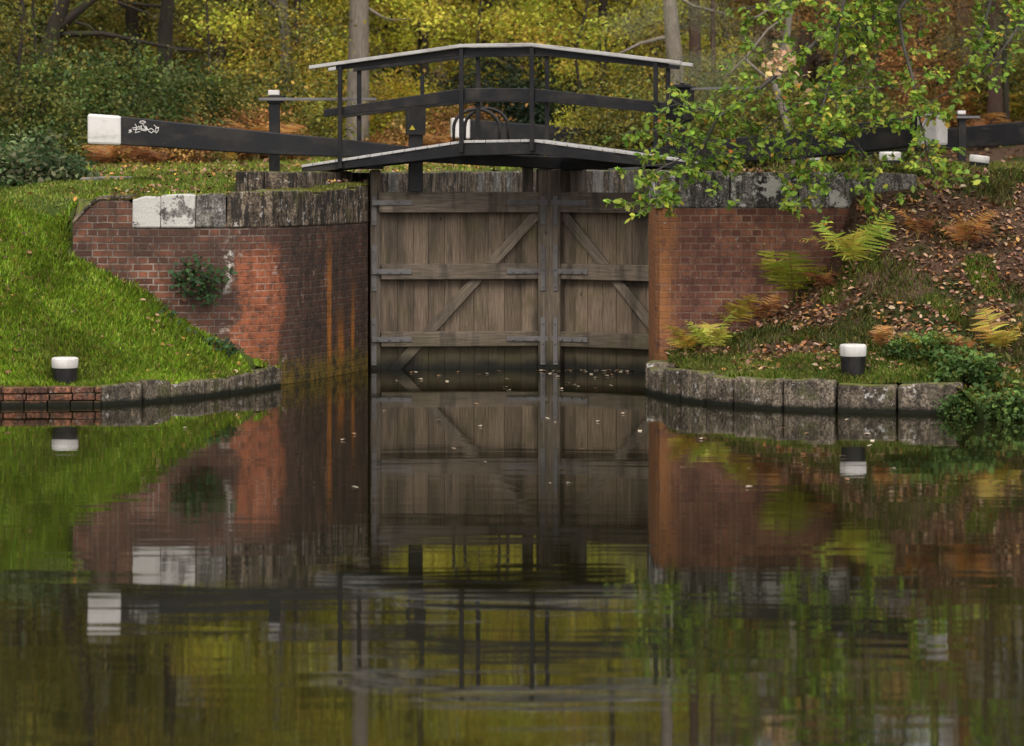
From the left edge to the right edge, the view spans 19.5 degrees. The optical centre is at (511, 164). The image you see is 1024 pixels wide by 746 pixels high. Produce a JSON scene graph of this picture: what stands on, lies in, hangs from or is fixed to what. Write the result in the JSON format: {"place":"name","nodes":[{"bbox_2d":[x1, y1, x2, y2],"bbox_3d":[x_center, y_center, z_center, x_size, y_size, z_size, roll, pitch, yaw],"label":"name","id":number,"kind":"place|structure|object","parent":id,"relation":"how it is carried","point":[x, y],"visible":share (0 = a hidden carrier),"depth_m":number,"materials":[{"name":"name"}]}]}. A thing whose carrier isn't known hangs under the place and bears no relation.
{"place":"outdoors","nodes":[
{"label":"outdoors","id":0,"kind":"place"},
{"bbox_2d":[0,169,398,222],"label":"lawn grass","id":1,"kind":"structure","parent":0,"point":[49,192],"depth_m":35.00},
{"bbox_2d":[59,156,539,173],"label":"lawn grass","id":2,"kind":"structure","parent":0,"point":[190,167],"depth_m":43.59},
{"bbox_2d":[0,351,1023,745],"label":"water","id":3,"kind":"structure","parent":0,"point":[260,569],"depth_m":18.18,"materials":[{"name":"black liquid"}]},
{"bbox_2d":[88,76,561,368],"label":"lock gate","id":4,"kind":"structure","parent":3,"relation":"in","point":[493,270],"depth_m":36.17,"materials":[{"name":"brown wood"}]},
{"bbox_2d":[0,0,1023,422],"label":"ground","id":5,"kind":"structure","parent":0,"point":[998,154],"depth_m":32.35,"materials":[{"name":"soil"}]},
{"bbox_2d":[0,0,40,141],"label":"sapling","id":6,"kind":"object","parent":5,"relation":"on","point":[6,26],"visible":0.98,"depth_m":51.79,"materials":[{"name":"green plant"}]},
{"bbox_2d":[0,0,80,137],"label":"sapling","id":7,"kind":"object","parent":5,"relation":"on","point":[35,36],"visible":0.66,"depth_m":52.97,"materials":[{"name":"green plant"}]},
{"bbox_2d":[0,29,84,154],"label":"bush","id":8,"kind":"object","parent":5,"relation":"on","point":[10,68],"visible":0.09,"depth_m":53.65,"materials":[{"name":"green plant"}]},
{"bbox_2d":[0,385,100,406],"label":"brick kerb","id":9,"kind":"structure","parent":5,"relation":"on","point":[30,396],"depth_m":30.56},
{"bbox_2d":[0,120,106,187],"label":"ivy bush","id":10,"kind":"object","parent":5,"relation":"on","point":[42,165],"visible":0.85,"depth_m":36.25,"materials":[{"name":"green plant"}]},
{"bbox_2d":[0,0,119,111],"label":"broadleaf tree","id":11,"kind":"object","parent":5,"relation":"on","point":[20,13],"visible":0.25,"depth_m":68.03,"materials":[{"name":"green plant"}]},
{"bbox_2d":[52,357,77,383],"bbox_3d":[-4.651,2.224,30.980,0.278,0.454,0.278,0,0,0],"label":"bollard","id":12,"kind":"object","parent":5,"relation":"on","point":[64,369],"visible":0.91,"depth_m":30.87,"materials":[{"name":"metal"}]},
{"bbox_2d":[0,32,133,158],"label":"bush","id":13,"kind":"object","parent":5,"relation":"on","point":[44,93],"visible":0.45,"depth_m":51.32,"materials":[{"name":"green plant"}]},
{"bbox_2d":[2,0,156,65],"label":"broadleaf tree","id":14,"kind":"object","parent":5,"relation":"on","point":[51,5],"visible":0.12,"depth_m":76.77,"materials":[{"name":"green plant"}]},
{"bbox_2d":[0,0,187,127],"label":"broadleaf tree","id":15,"kind":"object","parent":5,"relation":"on","point":[72,26],"visible":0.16,"depth_m":77.20,"materials":[{"name":"green plant"}]},
{"bbox_2d":[0,0,198,121],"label":"leaning tree","id":16,"kind":"object","parent":5,"relation":"on","point":[60,18],"visible":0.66,"depth_m":54.93,"materials":[{"name":"brown plant"}]},
{"bbox_2d":[84,144,121,163],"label":"fern","id":17,"kind":"object","parent":5,"relation":"on","point":[106,154],"visible":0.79,"depth_m":48.01,"materials":[{"name":"orange plant"}]},
{"bbox_2d":[0,0,247,104],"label":"broadleaf tree","id":18,"kind":"object","parent":5,"relation":"on","point":[143,32],"visible":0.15,"depth_m":78.31,"materials":[{"name":"yellow plant"}]},
{"bbox_2d":[0,0,249,116],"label":"broadleaf tree","id":19,"kind":"object","parent":5,"relation":"on","point":[129,21],"visible":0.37,"depth_m":70.63,"materials":[{"name":"green plant"}]},
{"bbox_2d":[25,27,235,163],"bbox_3d":[-6.416,-1.105,50.030,3.489,2.435,3.854,0,0,-9],"label":"bush","id":20,"kind":"object","parent":5,"relation":"on","point":[162,108],"visible":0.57,"depth_m":49.62,"materials":[{"name":"green plant"}]},
{"bbox_2d":[0,190,279,386],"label":"bank grass","id":21,"kind":"structure","parent":5,"relation":"on","point":[103,319],"depth_m":32.26,"materials":[{"name":"plant"}]},
{"bbox_2d":[120,145,168,164],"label":"fern","id":22,"kind":"object","parent":5,"relation":"on","point":[144,155],"visible":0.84,"depth_m":46.91,"materials":[{"name":"orange plant"}]},
{"bbox_2d":[74,107,238,166],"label":"bush","id":23,"kind":"object","parent":5,"relation":"on","point":[187,155],"visible":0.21,"depth_m":48.42,"materials":[{"name":"orange plant"}]},
{"bbox_2d":[94,366,280,405],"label":"stone kerb","id":24,"kind":"structure","parent":5,"relation":"on","point":[151,390],"depth_m":31.45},
{"bbox_2d":[111,48,284,157],"bbox_3d":[-5.670,-1.027,53.065,3.448,2.179,3.121,0,0,-26],"label":"bush","id":25,"kind":"object","parent":5,"relation":"on","point":[230,99],"visible":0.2,"depth_m":52.81,"materials":[{"name":"green plant"}]},
{"bbox_2d":[73,180,367,384],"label":"brick wall","id":26,"kind":"structure","parent":5,"relation":"on","point":[295,298],"depth_m":33.30,"materials":[{"name":"brick"}]},
{"bbox_2d":[149,299,245,356],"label":"ivy","id":27,"kind":"object","parent":26,"relation":"attached to","point":[230,346],"visible":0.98,"depth_m":32.73,"materials":[{"name":"green plant"}]},
{"bbox_2d":[168,253,237,308],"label":"ivy","id":28,"kind":"object","parent":26,"relation":"attached to","point":[197,283],"visible":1,"depth_m":32.92,"materials":[{"name":"green plant"}]},
{"bbox_2d":[90,181,368,206],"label":"coping moss","id":29,"kind":"object","parent":26,"relation":"on","point":[345,184],"visible":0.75,"depth_m":34.61,"materials":[{"name":"green plant"}]},
{"bbox_2d":[155,0,297,76],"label":"sapling","id":30,"kind":"object","parent":5,"relation":"on","point":[208,22],"visible":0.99,"depth_m":54.98,"materials":[{"name":"yellow plant"}]},
{"bbox_2d":[123,0,348,104],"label":"broadleaf tree","id":31,"kind":"object","parent":5,"relation":"on","point":[223,51],"visible":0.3,"depth_m":68.05,"materials":[{"name":"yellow plant"}]},
{"bbox_2d":[122,0,356,106],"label":"ivy clad tree","id":32,"kind":"object","parent":5,"relation":"on","point":[165,28],"visible":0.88,"depth_m":56.38,"materials":[{"name":"green plant"}]},
{"bbox_2d":[0,162,494,377],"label":"fallen leaves","id":33,"kind":"object","parent":5,"relation":"on","point":[174,190],"visible":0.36,"depth_m":36.09,"materials":[{"name":"brown plant"}]},
{"bbox_2d":[182,101,318,161],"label":"bush","id":34,"kind":"object","parent":5,"relation":"on","point":[251,119],"visible":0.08,"depth_m":51.77,"materials":[{"name":"orange plant"}]},
{"bbox_2d":[137,0,375,90],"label":"broadleaf tree","id":35,"kind":"object","parent":5,"relation":"on","point":[251,40],"visible":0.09,"depth_m":76.51,"materials":[{"name":"yellow plant"}]},
{"bbox_2d":[224,118,306,160],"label":"fern","id":36,"kind":"object","parent":5,"relation":"on","point":[283,130],"visible":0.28,"depth_m":51.11,"materials":[{"name":"orange plant"}]},
{"bbox_2d":[181,31,366,160],"bbox_3d":[-4.561,-1.188,53.836,3.942,2.522,4.042,0,0,-7],"label":"bush","id":37,"kind":"object","parent":5,"relation":"on","point":[309,117],"visible":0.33,"depth_m":53.49,"materials":[{"name":"green plant"}]},
{"bbox_2d":[236,171,351,191],"bbox_3d":[-2.655,0.323,35.492,0.936,0.507,1.993,0,0,16],"label":"stone step","id":38,"kind":"object","parent":5,"relation":"on","point":[251,180],"visible":0.42,"depth_m":34.59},
{"bbox_2d":[302,43,697,170],"bbox_3d":[-0.098,-0.671,35.684,4.817,1.544,0.920,0,0,13],"label":"footbridge","id":39,"kind":"object","parent":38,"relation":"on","point":[461,96],"visible":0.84,"depth_m":35.36,"materials":[{"name":"black paint"}]},
{"bbox_2d":[174,0,425,135],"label":"broadleaf tree","id":40,"kind":"object","parent":5,"relation":"on","point":[338,40],"visible":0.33,"depth_m":65.98,"materials":[{"name":"yellow plant"}]},
{"bbox_2d":[258,90,376,171],"bbox_3d":[-2.422,-0.340,37.188,1.470,1.191,0.225,0,0,0],"label":"paddle stand","id":41,"kind":"object","parent":5,"relation":"on","point":[274,99],"visible":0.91,"depth_m":37.13,"materials":[{"name":"black paint"}]},
{"bbox_2d":[256,48,389,158],"bbox_3d":[-4.428,-1.244,63.033,4.013,2.581,3.953,0,0,-26],"label":"bush","id":42,"kind":"object","parent":5,"relation":"on","point":[320,76],"visible":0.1,"depth_m":62.50,"materials":[{"name":"green plant"}]},
{"bbox_2d":[267,0,383,127],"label":"oak tree","id":43,"kind":"object","parent":5,"relation":"on","point":[272,4],"visible":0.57,"depth_m":61.90,"materials":[{"name":"yellow plant"}]},
{"bbox_2d":[202,0,529,123],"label":"broadleaf tree","id":44,"kind":"object","parent":5,"relation":"on","point":[385,34],"visible":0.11,"depth_m":76.52,"materials":[{"name":"yellow plant"}]},
{"bbox_2d":[285,0,458,140],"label":"beech tree","id":45,"kind":"object","parent":5,"relation":"on","point":[359,10],"visible":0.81,"depth_m":60.83,"materials":[{"name":"grey plant"}]},
{"bbox_2d":[262,0,515,88],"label":"broadleaf tree","id":46,"kind":"object","parent":5,"relation":"on","point":[416,68],"visible":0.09,"depth_m":86.27,"materials":[{"name":"yellow plant"}]},
{"bbox_2d":[328,65,474,140],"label":"bush","id":47,"kind":"object","parent":5,"relation":"on","point":[391,88],"visible":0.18,"depth_m":62.56,"materials":[{"name":"green plant"}]},
{"bbox_2d":[272,0,548,119],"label":"broadleaf tree","id":48,"kind":"object","parent":5,"relation":"on","point":[424,40],"visible":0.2,"depth_m":67.94,"materials":[{"name":"yellow plant"}]},
{"bbox_2d":[362,103,527,145],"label":"bush","id":49,"kind":"object","parent":5,"relation":"on","point":[393,133],"visible":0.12,"depth_m":59.59,"materials":[{"name":"orange plant"}]},
{"bbox_2d":[309,0,631,119],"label":"broadleaf tree","id":50,"kind":"object","parent":5,"relation":"on","point":[386,41],"visible":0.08,"depth_m":74.19,"materials":[{"name":"yellow plant"}]},
{"bbox_2d":[386,0,558,119],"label":"sapling","id":51,"kind":"object","parent":5,"relation":"on","point":[479,20],"visible":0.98,"depth_m":59.30,"materials":[{"name":"yellow plant"}]},
{"bbox_2d":[394,39,571,155],"bbox_3d":[-0.650,-1.365,64.095,4.279,2.798,4.216,0,0,23],"label":"bush","id":52,"kind":"object","parent":5,"relation":"on","point":[491,75],"visible":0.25,"depth_m":63.72,"materials":[{"name":"green plant"}]},
{"bbox_2d":[370,0,636,120],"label":"broadleaf tree","id":53,"kind":"object","parent":5,"relation":"on","point":[450,36],"visible":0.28,"depth_m":70.64,"materials":[{"name":"yellow plant"}]},
{"bbox_2d":[352,169,669,366],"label":"chamber wall","id":54,"kind":"structure","parent":5,"relation":"on","point":[511,181],"depth_m":41.04,"materials":[{"name":"stone"}]},
{"bbox_2d":[450,118,786,166],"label":"lock gate","id":55,"kind":"structure","parent":54,"relation":"attached to","point":[488,130],"depth_m":56.60,"materials":[{"name":"brown wood"}]},
{"bbox_2d":[401,0,682,115],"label":"broadleaf tree","id":56,"kind":"object","parent":5,"relation":"on","point":[626,45],"visible":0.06,"depth_m":76.56,"materials":[{"name":"yellow plant"}]},
{"bbox_2d":[483,35,627,155],"bbox_3d":[0.614,-1.454,65.073,4.493,2.938,4.426,0,0,-39],"label":"bush","id":57,"kind":"object","parent":5,"relation":"on","point":[537,86],"visible":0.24,"depth_m":64.30,"materials":[{"name":"green plant"}]},
{"bbox_2d":[94,79,1023,168],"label":"wood litter","id":58,"kind":"object","parent":5,"relation":"on","point":[266,159],"visible":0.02,"depth_m":51.98,"materials":[{"name":"brown plant"}]},
{"bbox_2d":[498,0,651,111],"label":"sapling","id":59,"kind":"object","parent":5,"relation":"on","point":[549,27],"visible":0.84,"depth_m":59.59,"materials":[{"name":"yellow plant"}]},
{"bbox_2d":[481,0,716,169],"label":"broadleaf tree","id":60,"kind":"object","parent":5,"relation":"on","point":[603,6],"visible":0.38,"depth_m":65.13,"materials":[{"name":"yellow plant"}]},
{"bbox_2d":[554,46,720,149],"bbox_3d":[2.387,-1.098,56.136,3.548,2.269,3.637,0,0,-26],"label":"bush","id":61,"kind":"object","parent":5,"relation":"on","point":[610,117],"visible":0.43,"depth_m":55.63,"materials":[{"name":"green plant"}]},
{"bbox_2d":[546,0,766,168],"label":"broadleaf tree","id":62,"kind":"object","parent":5,"relation":"on","point":[625,11],"visible":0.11,"depth_m":76.89,"materials":[{"name":"yellow plant"}]},
{"bbox_2d":[552,0,763,169],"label":"broadleaf tree","id":63,"kind":"object","parent":5,"relation":"on","point":[662,44],"visible":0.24,"depth_m":69.99,"materials":[{"name":"yellow plant"}]},
{"bbox_2d":[570,0,749,94],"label":"broadleaf tree","id":64,"kind":"object","parent":5,"relation":"on","point":[671,37],"visible":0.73,"depth_m":57.87,"materials":[{"name":"plant"}]},
{"bbox_2d":[661,323,704,351],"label":"fern","id":65,"kind":"object","parent":5,"relation":"on","point":[685,341],"visible":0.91,"depth_m":32.44,"materials":[{"name":"yellow plant"}]},
{"bbox_2d":[645,0,775,131],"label":"pine tree","id":66,"kind":"object","parent":5,"relation":"on","point":[695,38],"visible":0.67,"depth_m":61.89,"materials":[{"name":"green plant"}]},
{"bbox_2d":[684,305,741,351],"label":"fern","id":67,"kind":"object","parent":5,"relation":"on","point":[708,329],"visible":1,"depth_m":32.29,"materials":[{"name":"yellow plant"}]},
{"bbox_2d":[621,0,828,164],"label":"broadleaf tree","id":68,"kind":"object","parent":5,"relation":"on","point":[788,21],"visible":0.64,"depth_m":51.95,"materials":[{"name":"plant"}]},
{"bbox_2d":[712,294,760,328],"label":"fern","id":69,"kind":"object","parent":5,"relation":"on","point":[742,311],"visible":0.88,"depth_m":32.88,"materials":[{"name":"yellow plant"}]},
{"bbox_2d":[625,0,869,128],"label":"broadleaf tree","id":70,"kind":"object","parent":5,"relation":"on","point":[721,27],"visible":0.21,"depth_m":72.45,"materials":[{"name":"yellow plant"}]},
{"bbox_2d":[747,294,784,322],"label":"fern","id":71,"kind":"object","parent":5,"relation":"on","point":[771,305],"visible":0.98,"depth_m":32.85,"materials":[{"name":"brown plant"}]},
{"bbox_2d":[662,37,876,169],"bbox_3d":[4.307,-1.049,54.110,4.042,2.521,3.942,0,0,39],"label":"bush","id":72,"kind":"object","parent":5,"relation":"on","point":[764,114],"visible":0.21,"depth_m":53.67,"materials":[{"name":"green plant"}]},
{"bbox_2d":[647,170,916,384],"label":"brick wall","id":73,"kind":"structure","parent":5,"relation":"on","point":[704,247],"depth_m":32.98,"materials":[{"name":"brick"}]},
{"bbox_2d":[550,83,946,371],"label":"lock gate","id":74,"kind":"structure","parent":73,"relation":"attached to","point":[599,284],"depth_m":35.89,"materials":[{"name":"brown wood"}]},
{"bbox_2d":[751,244,831,300],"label":"fern","id":75,"kind":"object","parent":5,"relation":"on","point":[780,267],"visible":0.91,"depth_m":32.80,"materials":[{"name":"green plant"}]},
{"bbox_2d":[645,360,962,414],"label":"stone kerb","id":76,"kind":"structure","parent":5,"relation":"on","point":[667,379],"depth_m":30.02,"materials":[{"name":"stone"}]},
{"bbox_2d":[603,0,1023,238],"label":"oak tree","id":77,"kind":"object","parent":5,"relation":"on","point":[843,14],"visible":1,"depth_m":32.27,"materials":[{"name":"green plant"}]},
{"bbox_2d":[679,0,950,119],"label":"tree","id":78,"kind":"object","parent":5,"relation":"on","point":[804,41],"visible":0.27,"depth_m":63.99,"materials":[{"name":"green plant"}]},
{"bbox_2d":[683,0,960,122],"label":"broadleaf tree","id":79,"kind":"object","parent":5,"relation":"on","point":[818,64],"visible":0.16,"depth_m":76.58,"materials":[{"name":"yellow plant"}]},
{"bbox_2d":[664,167,1023,394],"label":"leaf litter","id":80,"kind":"object","parent":5,"relation":"on","point":[829,313],"visible":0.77,"depth_m":32.07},
{"bbox_2d":[665,163,1023,373],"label":"slope grass","id":81,"kind":"structure","parent":5,"relation":"on","point":[745,337],"depth_m":31.89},
{"bbox_2d":[667,243,1023,396],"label":"kerb grass","id":82,"kind":"structure","parent":5,"relation":"on","point":[904,373],"depth_m":31.03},
{"bbox_2d":[803,210,896,268],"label":"fern","id":83,"kind":"object","parent":5,"relation":"on","point":[862,238],"visible":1,"depth_m":32.20,"materials":[{"name":"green plant"}]},
{"bbox_2d":[775,76,928,164],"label":"bush","id":84,"kind":"object","parent":5,"relation":"on","point":[863,108],"visible":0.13,"depth_m":57.67,"materials":[{"name":"green plant"}]},
{"bbox_2d":[840,344,866,376],"bbox_3d":[3.465,2.059,30.250,0.273,0.484,0.273,0,0,0],"label":"bollard","id":85,"kind":"object","parent":5,"relation":"on","point":[853,358],"visible":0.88,"depth_m":30.14,"materials":[{"name":"metal"}]},
{"bbox_2d":[769,0,998,119],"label":"broadleaf tree","id":86,"kind":"object","parent":5,"relation":"on","point":[919,61],"visible":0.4,"depth_m":61.24,"materials":[{"name":"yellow plant"}]},
{"bbox_2d":[745,159,1023,182],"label":"verge grass","id":87,"kind":"structure","parent":5,"relation":"on","point":[993,165],"depth_m":36.02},
{"bbox_2d":[772,0,1023,95],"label":"broadleaf tree","id":88,"kind":"object","parent":5,"relation":"on","point":[928,38],"visible":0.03,"depth_m":83.38,"materials":[{"name":"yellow plant"}]},
{"bbox_2d":[879,333,927,357],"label":"bramble","id":89,"kind":"object","parent":5,"relation":"on","point":[891,346],"visible":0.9,"depth_m":30.51,"materials":[{"name":"green plant"}]},
{"bbox_2d":[795,0,1023,108],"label":"broadleaf tree","id":90,"kind":"object","parent":5,"relation":"on","point":[921,28],"visible":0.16,"depth_m":73.51,"materials":[{"name":"green plant"}]},
{"bbox_2d":[838,1,998,105],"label":"pine tree","id":91,"kind":"object","parent":5,"relation":"on","point":[959,37],"visible":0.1,"depth_m":77.24,"materials":[{"name":"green plant"}]},
{"bbox_2d":[888,207,953,239],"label":"fern","id":92,"kind":"object","parent":5,"relation":"on","point":[923,225],"visible":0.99,"depth_m":32.34,"materials":[{"name":"brown plant"}]},
{"bbox_2d":[891,325,960,359],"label":"bramble","id":93,"kind":"object","parent":5,"relation":"on","point":[930,339],"visible":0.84,"depth_m":30.38,"materials":[{"name":"green plant"}]},
{"bbox_2d":[867,81,1022,127],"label":"bush","id":94,"kind":"object","parent":5,"relation":"on","point":[959,108],"visible":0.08,"depth_m":62.46,"materials":[{"name":"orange plant"}]},
{"bbox_2d":[930,91,987,127],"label":"fern","id":95,"kind":"object","parent":5,"relation":"on","point":[966,100],"visible":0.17,"depth_m":61.90,"materials":[{"name":"orange plant"}]},
{"bbox_2d":[934,384,991,418],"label":"bramble","id":96,"kind":"object","parent":5,"relation":"on","point":[958,403],"visible":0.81,"depth_m":29.27,"materials":[{"name":"green plant"}]},
{"bbox_2d":[914,337,1013,391],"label":"bramble","id":97,"kind":"object","parent":5,"relation":"on","point":[963,364],"visible":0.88,"depth_m":29.94,"materials":[{"name":"green plant"}]},
{"bbox_2d":[906,0,1023,149],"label":"tree","id":98,"kind":"object","parent":5,"relation":"on","point":[994,104],"visible":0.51,"depth_m":59.75,"materials":[{"name":"green plant"}]},
{"bbox_2d":[956,111,979,162],"bbox_3d":[7.910,-0.329,51.987,0.490,1.240,0.225,0,0,0],"label":"paddle stand","id":99,"kind":"object","parent":5,"relation":"on","point":[961,119],"visible":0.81,"depth_m":51.93,"materials":[{"name":"black paint"}]},
{"bbox_2d":[939,210,1001,249],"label":"fern","id":100,"kind":"object","parent":5,"relation":"on","point":[966,231],"visible":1,"depth_m":32.15,"materials":[{"name":"orange plant"}]},
{"bbox_2d":[921,1,1023,122],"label":"pine tree","id":101,"kind":"object","parent":5,"relation":"on","point":[1006,109],"visible":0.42,"depth_m":60.95,"materials":[{"name":"plant"}]},
{"bbox_2d":[937,18,1023,120],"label":"bush","id":102,"kind":"object","parent":5,"relation":"on","point":[1014,82],"visible":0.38,"depth_m":62.32,"materials":[{"name":"brown plant"}]},
{"bbox_2d":[958,381,1023,421],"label":"bramble","id":103,"kind":"object","parent":5,"relation":"on","point":[998,405],"visible":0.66,"depth_m":28.95,"materials":[{"name":"green plant"}]},
{"bbox_2d":[967,307,1022,351],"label":"fern","id":104,"kind":"object","parent":5,"relation":"on","point":[999,338],"visible":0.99,"depth_m":30.78,"materials":[{"name":"yellow plant"}]},
{"bbox_2d":[983,372,1023,420],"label":"bramble","id":105,"kind":"object","parent":5,"relation":"on","point":[1016,391],"visible":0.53,"depth_m":29.06,"materials":[{"name":"green plant"}]},
{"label":"chamber wall","id":106,"kind":"object","parent":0,"visible":0},
{"bbox_2d":[787,121,1023,163],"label":"lock gate","id":107,"kind":"structure","parent":106,"relation":"attached to","point":[1004,134],"depth_m":54.94,"materials":[{"name":"brown wood"}]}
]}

